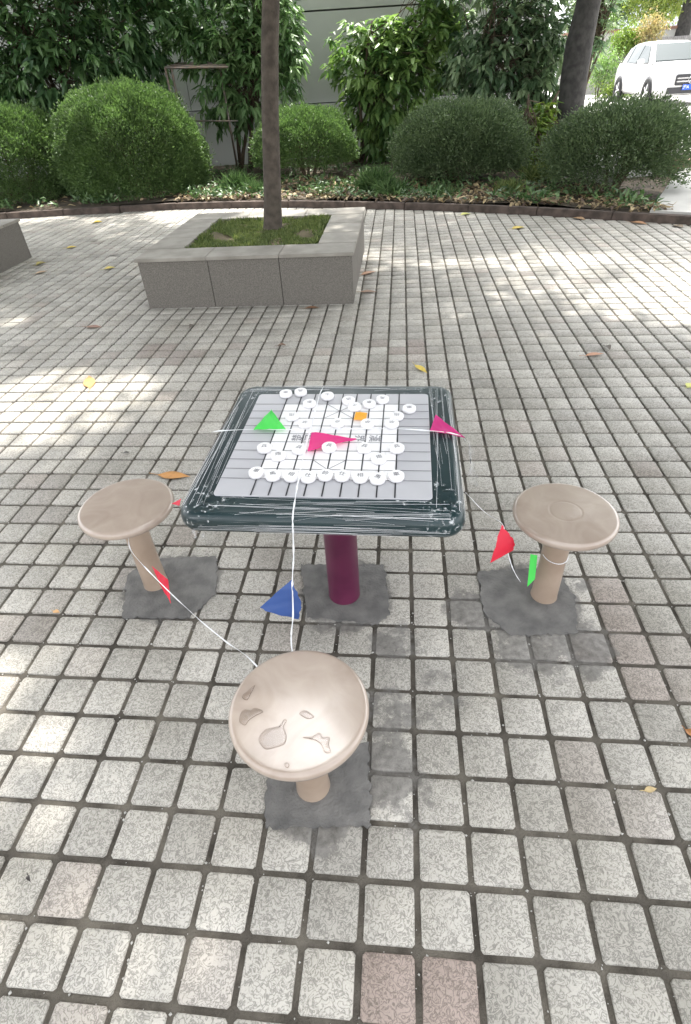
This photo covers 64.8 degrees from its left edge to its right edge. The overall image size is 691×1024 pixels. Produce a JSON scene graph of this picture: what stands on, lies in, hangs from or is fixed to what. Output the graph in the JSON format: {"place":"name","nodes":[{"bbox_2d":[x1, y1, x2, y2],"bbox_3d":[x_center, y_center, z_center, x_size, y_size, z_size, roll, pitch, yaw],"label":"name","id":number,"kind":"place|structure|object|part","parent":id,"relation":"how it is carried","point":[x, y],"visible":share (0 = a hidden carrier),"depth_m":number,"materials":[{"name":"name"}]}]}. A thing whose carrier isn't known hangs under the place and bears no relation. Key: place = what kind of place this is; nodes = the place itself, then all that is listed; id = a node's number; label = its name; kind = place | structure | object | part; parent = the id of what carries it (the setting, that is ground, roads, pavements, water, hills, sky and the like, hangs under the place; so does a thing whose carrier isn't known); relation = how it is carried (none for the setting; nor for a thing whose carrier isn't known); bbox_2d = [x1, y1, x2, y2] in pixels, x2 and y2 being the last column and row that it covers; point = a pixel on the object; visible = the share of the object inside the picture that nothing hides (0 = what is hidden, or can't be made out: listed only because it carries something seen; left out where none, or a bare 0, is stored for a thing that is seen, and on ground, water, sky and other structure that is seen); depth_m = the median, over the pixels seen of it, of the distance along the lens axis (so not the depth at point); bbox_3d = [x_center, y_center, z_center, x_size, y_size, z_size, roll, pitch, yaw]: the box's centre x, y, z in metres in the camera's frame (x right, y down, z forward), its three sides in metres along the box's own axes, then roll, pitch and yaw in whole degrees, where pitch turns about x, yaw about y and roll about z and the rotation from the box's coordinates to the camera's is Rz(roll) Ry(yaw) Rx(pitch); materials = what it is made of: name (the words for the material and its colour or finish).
{"place":"outdoors","nodes":[
{"label":"outdoors","id":0,"kind":"place"},
{"bbox_2d":[0,154,651,212],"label":"planting bed","id":1,"kind":"object","parent":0,"point":[61,204],"visible":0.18,"depth_m":9.53,"materials":[{"name":"soil"}]},
{"bbox_2d":[0,98,80,206],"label":"round bush","id":2,"kind":"object","parent":1,"relation":"on","point":[32,122],"visible":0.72,"depth_m":9.54,"materials":[{"name":"green plant"}]},
{"bbox_2d":[0,0,251,171],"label":"tall shrub","id":3,"kind":"object","parent":1,"relation":"on","point":[37,51],"visible":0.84,"depth_m":10.09,"materials":[{"name":"green plant"}]},
{"bbox_2d":[44,72,217,201],"bbox_3d":[-3.901,-6.800,9.868,2.950,1.835,2.614,-4,39,0],"label":"round bush","id":4,"kind":"object","parent":1,"relation":"on","point":[161,120],"visible":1,"depth_m":9.28,"materials":[{"name":"green plant"}]},
{"bbox_2d":[164,62,237,170],"bbox_3d":[-2.754,-7.854,10.943,1.241,1.881,0.538,-4,39,0],"label":"pipe frame","id":5,"kind":"object","parent":1,"relation":"on","point":[190,65],"visible":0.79,"depth_m":10.39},
{"bbox_2d":[154,0,313,168],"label":"tall shrub","id":6,"kind":"object","parent":1,"relation":"on","point":[242,35],"visible":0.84,"depth_m":10.44,"materials":[{"name":"green plant"}]},
{"bbox_2d":[212,165,259,190],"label":"grass clump","id":7,"kind":"object","parent":1,"relation":"on","point":[237,177],"visible":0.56,"depth_m":9.64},
{"bbox_2d":[237,178,263,193],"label":"grass clump","id":8,"kind":"object","parent":1,"relation":"on","point":[254,185],"visible":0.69,"depth_m":9.39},
{"bbox_2d":[247,99,361,179],"bbox_3d":[-0.769,-6.778,10.004,2.172,1.320,1.900,-4,39,0],"label":"round bush","id":9,"kind":"object","parent":1,"relation":"on","point":[323,122],"visible":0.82,"depth_m":9.53,"materials":[{"name":"green plant"}]},
{"bbox_2d":[0,158,669,209],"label":"ground cover","id":10,"kind":"object","parent":1,"relation":"on","point":[525,195],"visible":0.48,"depth_m":9.07,"materials":[{"name":"plant"}]},
{"bbox_2d":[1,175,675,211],"bbox_3d":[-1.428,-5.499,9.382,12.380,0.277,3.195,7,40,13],"label":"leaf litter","id":11,"kind":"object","parent":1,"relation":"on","point":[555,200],"visible":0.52,"depth_m":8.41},
{"bbox_2d":[348,162,400,192],"bbox_3d":[0.464,-5.467,8.891,0.952,0.448,0.952,-4,39,0],"label":"grass clump","id":12,"kind":"object","parent":1,"relation":"on","point":[370,175],"visible":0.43,"depth_m":8.79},
{"bbox_2d":[364,175,418,196],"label":"grass clump","id":13,"kind":"object","parent":1,"relation":"on","point":[390,184],"visible":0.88,"depth_m":8.58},
{"bbox_2d":[318,0,469,164],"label":"tall shrub","id":14,"kind":"object","parent":1,"relation":"on","point":[387,61],"visible":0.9,"depth_m":10.52,"materials":[{"name":"green plant"}]},
{"bbox_2d":[422,180,461,196],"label":"grass clump","id":15,"kind":"object","parent":1,"relation":"on","point":[450,190],"visible":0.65,"depth_m":8.40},
{"bbox_2d":[385,88,540,178],"bbox_3d":[1.952,-6.348,9.237,2.604,1.353,2.275,-4,39,0],"label":"round bush","id":16,"kind":"object","parent":1,"relation":"on","point":[480,132],"visible":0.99,"depth_m":8.78,"materials":[{"name":"green plant"}]},
{"bbox_2d":[428,0,575,125],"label":"tall shrub","id":17,"kind":"object","parent":1,"relation":"on","point":[533,78],"visible":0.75,"depth_m":10.11,"materials":[{"name":"green plant"}]},
{"bbox_2d":[487,176,532,191],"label":"grass clump","id":18,"kind":"object","parent":1,"relation":"on","point":[512,183],"visible":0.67,"depth_m":8.31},
{"bbox_2d":[509,158,557,182],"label":"grass clump","id":19,"kind":"object","parent":1,"relation":"on","point":[530,174],"visible":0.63,"depth_m":8.79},
{"bbox_2d":[518,90,573,169],"bbox_3d":[3.495,-6.668,9.919,1.053,1.574,1.241,-14,40,-12],"label":"shrub","id":20,"kind":"object","parent":1,"relation":"on","point":[543,120],"visible":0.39,"depth_m":9.68,"materials":[{"name":"green plant"}]},
{"bbox_2d":[529,89,690,194],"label":"round bush","id":21,"kind":"object","parent":1,"relation":"on","point":[642,136],"visible":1,"depth_m":7.54,"materials":[{"name":"green plant"}]},
{"bbox_2d":[0,175,670,211],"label":"ground","id":22,"kind":"structure","parent":0,"point":[655,190],"depth_m":9.00,"materials":[{"name":"soil"}]},
{"bbox_2d":[0,0,548,175],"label":"grey building","id":23,"kind":"structure","parent":22,"relation":"on","point":[323,17],"depth_m":11.78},
{"bbox_2d":[0,208,690,1023],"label":"paving joints","id":24,"kind":"object","parent":22,"relation":"on","point":[360,948],"visible":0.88,"depth_m":1.76,"materials":[{"name":"concrete"}]},
{"bbox_2d":[0,360,690,1023],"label":"grit","id":25,"kind":"object","parent":24,"relation":"on","point":[416,750],"visible":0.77,"depth_m":1.64,"materials":[{"name":"stone"}]},
{"bbox_2d":[555,0,600,124],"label":"broadleaf tree","id":26,"kind":"object","parent":22,"relation":"on","point":[577,59],"visible":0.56,"depth_m":9.50,"materials":[{"name":"brown plant"}]},
{"bbox_2d":[555,1,681,74],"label":"tree foliage","id":27,"kind":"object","parent":22,"relation":"on","point":[676,19],"depth_m":34.68,"materials":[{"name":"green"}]},
{"bbox_2d":[555,25,690,93],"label":"tree foliage","id":28,"kind":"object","parent":22,"relation":"on","point":[671,32],"depth_m":23.87,"materials":[{"name":"plant"}]},
{"bbox_2d":[0,208,690,1023],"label":"paving tiles","id":29,"kind":"object","parent":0,"point":[448,986],"visible":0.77,"depth_m":2.04,"materials":[{"name":"stone"}]},
{"bbox_2d":[0,219,31,272],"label":"tree planter","id":30,"kind":"object","parent":29,"relation":"on","point":[14,250],"visible":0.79,"depth_m":6.77,"materials":[{"name":"stone"}]},
{"bbox_2d":[83,376,94,391],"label":"fallen leaf","id":31,"kind":"object","parent":29,"relation":"on","point":[89,382],"visible":1,"depth_m":4.01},
{"bbox_2d":[83,325,99,327],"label":"fallen leaf","id":32,"kind":"object","parent":29,"relation":"on","point":[92,326],"visible":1,"depth_m":4.93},
{"bbox_2d":[122,556,217,619],"bbox_3d":[-0.757,0.323,2.356,0.419,0.010,0.372,-4,39,0],"label":"cement patch","id":33,"kind":"object","parent":29,"relation":"on","point":[192,582],"visible":0.9,"depth_m":2.33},
{"bbox_2d":[77,478,173,590],"bbox_3d":[-0.838,0.143,2.240,0.362,0.450,0.362,18,44,25],"label":"mushroom stool","id":34,"kind":"object","parent":33,"relation":"on","point":[134,511],"visible":0.99,"depth_m":2.10,"materials":[{"name":"stone"}]},
{"bbox_2d":[128,539,256,666],"bbox_3d":[-0.507,0.311,1.776,0.064,0.065,1.043,-30,46,-29],"label":"string","id":35,"kind":"object","parent":34,"relation":"attached to","point":[253,662],"visible":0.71,"depth_m":1.81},
{"bbox_2d":[153,567,170,602],"bbox_3d":[-0.642,0.251,1.926,0.029,0.041,0.177,-25,44,-25],"label":"plastic flag","id":36,"kind":"object","parent":35,"relation":"attached to","point":[162,579],"visible":0.91,"depth_m":1.92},
{"bbox_2d":[151,471,189,478],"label":"fallen leaf","id":37,"kind":"object","parent":29,"relation":"on","point":[171,474],"visible":1,"depth_m":3.01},
{"bbox_2d":[134,207,364,308],"bbox_3d":[-0.842,-2.750,5.808,2.020,0.470,2.020,1,39,5],"label":"tree planter","id":38,"kind":"object","parent":29,"relation":"on","point":[175,272],"visible":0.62,"depth_m":5.07,"materials":[{"name":"concrete"}]},
{"bbox_2d":[186,213,330,247],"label":"grass","id":39,"kind":"structure","parent":38,"relation":"in","point":[233,228],"depth_m":5.65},
{"bbox_2d":[261,0,281,230],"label":"slim tree","id":40,"kind":"object","parent":38,"relation":"in","point":[272,220],"visible":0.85,"depth_m":5.12,"materials":[{"name":"brown plant"}]},
{"bbox_2d":[264,742,372,829],"bbox_3d":[-0.086,0.828,1.680,0.336,0.010,0.292,-4,39,0],"label":"cement patch","id":41,"kind":"object","parent":29,"relation":"on","point":[346,800],"visible":0.62,"depth_m":1.62,"materials":[{"name":"concrete"}]},
{"bbox_2d":[228,650,368,801],"bbox_3d":[-0.109,0.670,1.532,0.362,0.450,0.362,-4,39,0],"label":"mushroom stool","id":42,"kind":"object","parent":41,"relation":"on","point":[327,692],"visible":1,"depth_m":1.38,"materials":[{"name":"stone"}]},
{"bbox_2d":[0,200,690,225],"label":"kerb","id":43,"kind":"structure","parent":29,"relation":"on","point":[658,218],"depth_m":8.37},
{"bbox_2d":[300,564,390,624],"bbox_3d":[-0.005,0.334,2.282,0.378,0.010,0.367,-4,39,0],"label":"cement patch","id":44,"kind":"object","parent":29,"relation":"on","point":[370,605],"visible":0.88,"depth_m":2.25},
{"bbox_2d":[181,386,464,604],"bbox_3d":[-0.023,0.052,2.037,0.824,0.765,0.824,1,39,6],"label":"chess table","id":45,"kind":"object","parent":44,"relation":"on","point":[424,497],"visible":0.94,"depth_m":1.67,"materials":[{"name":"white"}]},
{"bbox_2d":[248,467,263,478],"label":"chess piece","id":46,"kind":"object","parent":45,"relation":"on","point":[255,472],"visible":1,"depth_m":1.63,"materials":[{"name":"white"}]},
{"bbox_2d":[257,442,271,453],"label":"chess piece","id":47,"kind":"object","parent":45,"relation":"on","point":[264,448],"visible":1,"depth_m":1.74,"materials":[{"name":"white"}]},
{"bbox_2d":[254,410,284,429],"bbox_3d":[-0.259,-0.321,1.888,0.112,0.008,0.142,-4,39,0],"label":"plastic flag","id":48,"kind":"object","parent":45,"relation":"on","point":[269,420],"visible":1,"depth_m":1.87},
{"bbox_2d":[265,469,280,481],"bbox_3d":[-0.217,-0.109,1.629,0.048,0.018,0.048,-14,40,-13],"label":"chess piece","id":49,"kind":"object","parent":45,"relation":"on","point":[272,475],"visible":1,"depth_m":1.62,"materials":[{"name":"white"}]},
{"bbox_2d":[271,450,285,461],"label":"chess piece","id":50,"kind":"object","parent":45,"relation":"on","point":[278,455],"visible":1,"depth_m":1.70,"materials":[{"name":"white"}]},
{"bbox_2d":[280,389,291,398],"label":"chess piece","id":51,"kind":"object","parent":45,"relation":"on","point":[285,393],"visible":1,"depth_m":2.03,"materials":[{"name":"white"}]},
{"bbox_2d":[283,470,298,482],"bbox_3d":[-0.161,-0.106,1.621,0.048,0.018,0.048,13,42,19],"label":"chess piece","id":52,"kind":"object","parent":45,"relation":"on","point":[290,476],"visible":0.98,"depth_m":1.61,"materials":[{"name":"white"}]},
{"bbox_2d":[285,411,298,421],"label":"chess piece","id":53,"kind":"object","parent":45,"relation":"on","point":[291,416],"visible":1,"depth_m":1.89,"materials":[{"name":"white"}]},
{"bbox_2d":[292,443,306,454],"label":"chess piece","id":54,"kind":"object","parent":45,"relation":"on","point":[298,448],"visible":0.98,"depth_m":1.73,"materials":[{"name":"white"}]},
{"bbox_2d":[294,388,306,396],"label":"chess piece","id":55,"kind":"object","parent":45,"relation":"on","point":[300,392],"visible":1,"depth_m":2.03,"materials":[{"name":"white"}]},
{"bbox_2d":[298,419,311,428],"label":"chess piece","id":56,"kind":"object","parent":45,"relation":"on","point":[304,423],"visible":0.98,"depth_m":1.85,"materials":[{"name":"white"}]},
{"bbox_2d":[290,386,323,650],"bbox_3d":[-0.125,0.008,1.790,0.059,0.419,1.133,-1,39,3],"label":"string","id":57,"kind":"object","parent":45,"relation":"attached to","point":[293,524],"visible":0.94,"depth_m":1.56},
{"bbox_2d":[260,580,300,618],"bbox_3d":[-0.188,0.257,1.559,0.124,0.130,0.042,-4,39,0],"label":"plastic flag","id":58,"kind":"object","parent":57,"relation":"attached to","point":[279,602],"visible":1,"depth_m":1.56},
{"bbox_2d":[300,471,315,483],"bbox_3d":[-0.111,-0.102,1.613,0.048,0.018,0.048,8,40,14],"label":"chess piece","id":59,"kind":"object","parent":45,"relation":"on","point":[307,477],"visible":1,"depth_m":1.60,"materials":[{"name":"white"}]},
{"bbox_2d":[303,399,315,408],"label":"chess piece","id":60,"kind":"object","parent":45,"relation":"on","point":[309,403],"visible":1,"depth_m":1.96,"materials":[{"name":"white"}]},
{"bbox_2d":[317,469,332,481],"bbox_3d":[-0.060,-0.109,1.617,0.048,0.018,0.048,10,41,16],"label":"chess piece","id":61,"kind":"object","parent":45,"relation":"on","point":[324,475],"visible":1,"depth_m":1.60,"materials":[{"name":"white"}]},
{"bbox_2d":[321,391,333,400],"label":"chess piece","id":62,"kind":"object","parent":45,"relation":"on","point":[327,396],"visible":1,"depth_m":2.00,"materials":[{"name":"white"}]},
{"bbox_2d":[322,442,336,452],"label":"chess piece","id":63,"kind":"object","parent":45,"relation":"on","point":[329,447],"visible":1,"depth_m":1.72,"materials":[{"name":"white"}]},
{"bbox_2d":[308,432,355,450],"bbox_3d":[-0.043,-0.234,1.768,0.157,0.007,0.120,-4,39,0],"label":"plastic flag","id":64,"kind":"object","parent":45,"relation":"on","point":[317,440],"visible":1,"depth_m":1.77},
{"bbox_2d":[330,418,343,427],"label":"chess piece","id":65,"kind":"object","parent":45,"relation":"on","point":[336,422],"visible":1,"depth_m":1.84,"materials":[{"name":"white"}]},
{"bbox_2d":[211,428,465,440],"bbox_3d":[-0.037,-0.264,1.836,0.871,0.042,0.025,2,39,7],"label":"string","id":66,"kind":"object","parent":45,"relation":"attached to","point":[337,429],"visible":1,"depth_m":1.82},
{"bbox_2d":[334,469,349,481],"bbox_3d":[-0.009,-0.106,1.610,0.048,0.018,0.048,9,41,16],"label":"chess piece","id":67,"kind":"object","parent":45,"relation":"on","point":[342,475],"visible":1,"depth_m":1.60,"materials":[{"name":"white"}]},
{"bbox_2d":[342,396,354,405],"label":"chess piece","id":68,"kind":"object","parent":45,"relation":"on","point":[346,400],"visible":0.96,"depth_m":1.96,"materials":[{"name":"white"}]},
{"bbox_2d":[348,402,360,411],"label":"chess piece","id":69,"kind":"object","parent":45,"relation":"on","point":[354,406],"visible":1,"depth_m":1.92,"materials":[{"name":"white"}]},
{"bbox_2d":[352,471,368,483],"bbox_3d":[0.044,-0.102,1.599,0.048,0.018,0.048,-2,39,2],"label":"chess piece","id":70,"kind":"object","parent":45,"relation":"on","point":[360,477],"visible":1,"depth_m":1.59,"materials":[{"name":"white"}]},
{"bbox_2d":[354,412,366,419],"bbox_3d":[0.053,-0.333,1.892,0.042,0.003,0.056,3,39,8],"label":"plastic flag","id":71,"kind":"object","parent":45,"relation":"on","point":[360,415],"visible":0.93,"depth_m":1.89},
{"bbox_2d":[357,442,371,453],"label":"chess piece","id":72,"kind":"object","parent":45,"relation":"on","point":[364,447],"visible":1,"depth_m":1.71,"materials":[{"name":"white"}]},
{"bbox_2d":[361,418,374,427],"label":"chess piece","id":73,"kind":"object","parent":45,"relation":"on","point":[367,423],"visible":1,"depth_m":1.83,"materials":[{"name":"white"}]},
{"bbox_2d":[362,399,375,408],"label":"chess piece","id":74,"kind":"object","parent":45,"relation":"on","point":[368,403],"visible":1,"depth_m":1.94,"materials":[{"name":"white"}]},
{"bbox_2d":[369,472,385,484],"bbox_3d":[0.094,-0.097,1.589,0.048,0.018,0.048,18,44,24],"label":"chess piece","id":75,"kind":"object","parent":45,"relation":"on","point":[377,478],"visible":1,"depth_m":1.58,"materials":[{"name":"white"}]},
{"bbox_2d":[371,453,386,464],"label":"chess piece","id":76,"kind":"object","parent":45,"relation":"on","point":[378,458],"visible":1,"depth_m":1.66,"materials":[{"name":"white"}]},
{"bbox_2d":[376,395,388,403],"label":"chess piece","id":77,"kind":"object","parent":45,"relation":"on","point":[382,399],"visible":1,"depth_m":1.96,"materials":[{"name":"white"}]},
{"bbox_2d":[385,418,398,427],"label":"chess piece","id":78,"kind":"object","parent":45,"relation":"on","point":[391,423],"visible":1,"depth_m":1.82,"materials":[{"name":"white"}]},
{"bbox_2d":[388,470,404,482],"bbox_3d":[0.149,-0.104,1.594,0.048,0.018,0.048,-8,39,-6],"label":"chess piece","id":79,"kind":"object","parent":45,"relation":"on","point":[396,476],"visible":1,"depth_m":1.58,"materials":[{"name":"white"}]},
{"bbox_2d":[389,442,403,453],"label":"chess piece","id":80,"kind":"object","parent":45,"relation":"on","point":[396,448],"visible":1,"depth_m":1.70,"materials":[{"name":"white"}]},
{"bbox_2d":[390,411,403,420],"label":"chess piece","id":81,"kind":"object","parent":45,"relation":"on","point":[398,415],"visible":0.96,"depth_m":1.86,"materials":[{"name":"white"}]},
{"bbox_2d":[402,404,415,413],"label":"chess piece","id":82,"kind":"object","parent":45,"relation":"on","point":[408,408],"visible":1,"depth_m":1.89,"materials":[{"name":"white"}]},
{"bbox_2d":[430,415,464,437],"bbox_3d":[0.316,-0.274,1.801,0.075,0.018,0.154,-23,43,-22],"label":"plastic flag","id":83,"kind":"object","parent":45,"relation":"on","point":[439,424],"visible":1,"depth_m":1.81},
{"bbox_2d":[466,493,519,580],"bbox_3d":[0.497,0.088,1.861,0.311,0.541,0.061,-19,42,-19],"label":"white tape","id":84,"kind":"object","parent":45,"relation":"hanging from","point":[504,528],"visible":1,"depth_m":1.93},
{"bbox_2d":[490,525,514,562],"bbox_3d":[0.551,0.119,1.888,0.061,0.107,0.107,15,43,22],"label":"plastic flag","id":85,"kind":"object","parent":84,"relation":"hanging from","point":[505,544],"visible":1,"depth_m":1.90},
{"bbox_2d":[527,554,536,585],"bbox_3d":[0.705,0.222,2.054,0.025,0.112,0.063,4,40,9],"label":"plastic flag","id":86,"kind":"object","parent":84,"relation":"hanging from","point":[532,568],"visible":1,"depth_m":2.05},
{"bbox_2d":[414,364,426,372],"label":"fallen leaf","id":87,"kind":"object","parent":29,"relation":"on","point":[420,367],"visible":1,"depth_m":3.91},
{"bbox_2d":[477,568,577,636],"bbox_3d":[0.737,0.357,2.196,0.389,0.010,0.364,-4,39,0],"label":"cement patch","id":88,"kind":"object","parent":29,"relation":"on","point":[511,606],"visible":0.88,"depth_m":2.16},
{"bbox_2d":[512,483,619,603],"bbox_3d":[0.795,0.171,2.077,0.362,0.450,0.362,-28,45,-27],"label":"mushroom stool","id":89,"kind":"object","parent":88,"relation":"on","point":[559,521],"visible":1,"depth_m":1.94,"materials":[{"name":"stone"}]},
{"bbox_2d":[579,352,603,355],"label":"fallen leaf","id":90,"kind":"object","parent":29,"relation":"on","point":[592,353],"visible":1,"depth_m":3.95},
{"bbox_2d":[640,786,656,792],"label":"fallen leaf","id":91,"kind":"object","parent":29,"relation":"on","point":[649,789],"visible":1,"depth_m":1.60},
{"bbox_2d":[681,725,690,735],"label":"fallen leaf","id":92,"kind":"object","parent":29,"relation":"on","point":[688,731],"visible":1,"depth_m":1.73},
{"bbox_2d":[549,0,561,25],"label":"sky","id":93,"kind":"structure","parent":0,"point":[557,13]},
{"bbox_2d":[539,90,690,185],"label":"road","id":94,"kind":"structure","parent":0,"point":[683,97],"depth_m":18.80,"materials":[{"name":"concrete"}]},
{"bbox_2d":[560,0,626,88],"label":"tall shrub","id":95,"kind":"object","parent":94,"relation":"on","point":[600,45],"visible":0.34,"depth_m":12.04,"materials":[{"name":"green plant"}]},
{"bbox_2d":[566,0,623,32],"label":"tree","id":96,"kind":"object","parent":94,"relation":"on","point":[614,19],"visible":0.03,"depth_m":25.10,"materials":[{"name":"green plant"}]},
{"bbox_2d":[588,40,625,97],"bbox_3d":[10.502,-17.811,22.102,1.895,2.051,1.894,-4,39,0],"label":"bush","id":97,"kind":"object","parent":94,"relation":"on","point":[604,63],"visible":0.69,"depth_m":21.91,"materials":[{"name":"green plant"}]},
{"bbox_2d":[592,76,632,98],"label":"bush","id":98,"kind":"object","parent":94,"relation":"on","point":[607,89],"visible":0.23,"depth_m":21.90,"materials":[{"name":"green plant"}]},
{"bbox_2d":[610,0,636,29],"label":"tree","id":99,"kind":"object","parent":94,"relation":"on","point":[619,5],"visible":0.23,"depth_m":25.63,"materials":[{"name":"green plant"}]},
{"bbox_2d":[604,12,648,64],"bbox_3d":[11.741,-19.065,22.897,1.971,2.866,1.690,-4,39,0],"label":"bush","id":100,"kind":"object","parent":94,"relation":"on","point":[625,37],"visible":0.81,"depth_m":22.28,"materials":[{"name":"green plant"}]},
{"bbox_2d":[608,35,690,84],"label":"slat fence","id":101,"kind":"object","parent":94,"relation":"on","point":[688,37],"visible":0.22,"depth_m":22.51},
{"bbox_2d":[620,0,683,26],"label":"tree","id":102,"kind":"object","parent":94,"relation":"on","point":[647,4],"visible":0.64,"depth_m":24.62,"materials":[{"name":"green plant"}]},
{"bbox_2d":[613,40,690,101],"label":"parked car","id":103,"kind":"object","parent":94,"relation":"on","point":[659,65],"visible":0.82,"depth_m":17.69,"materials":[{"name":"white paint"}]},
{"bbox_3d":[10.129,-16.331,19.433,0.217,0.440,0.581,0,39,5],"label":"side window","id":104,"kind":"part","parent":103,"relation":"part of","materials":[{"name":"white glass"}]},
{"bbox_3d":[10.074,-15.828,18.826,0.217,0.470,0.860,0,39,5],"label":"side window","id":105,"kind":"part","parent":103,"relation":"part of","materials":[{"name":"white glass"}]},
{"bbox_3d":[10.006,-15.200,18.064,0.207,0.459,1.000,0,39,5],"label":"side window","id":106,"kind":"part","parent":103,"relation":"part of","materials":[{"name":"white glass"}]},
{"bbox_2d":[632,6,673,44],"bbox_3d":[12.267,-18.644,22.236,1.542,2.990,1.443,-4,39,0],"label":"shrub","id":107,"kind":"object","parent":94,"relation":"on","point":[648,31],"visible":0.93,"depth_m":21.61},
{"bbox_2d":[653,0,690,39],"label":"tree","id":108,"kind":"object","parent":94,"relation":"on","point":[683,28],"visible":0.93,"depth_m":23.36,"materials":[{"name":"green plant"}]},
{"bbox_2d":[650,169,690,214],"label":"path","id":109,"kind":"structure","parent":0,"point":[680,196],"depth_m":7.40,"materials":[{"name":"concrete"}]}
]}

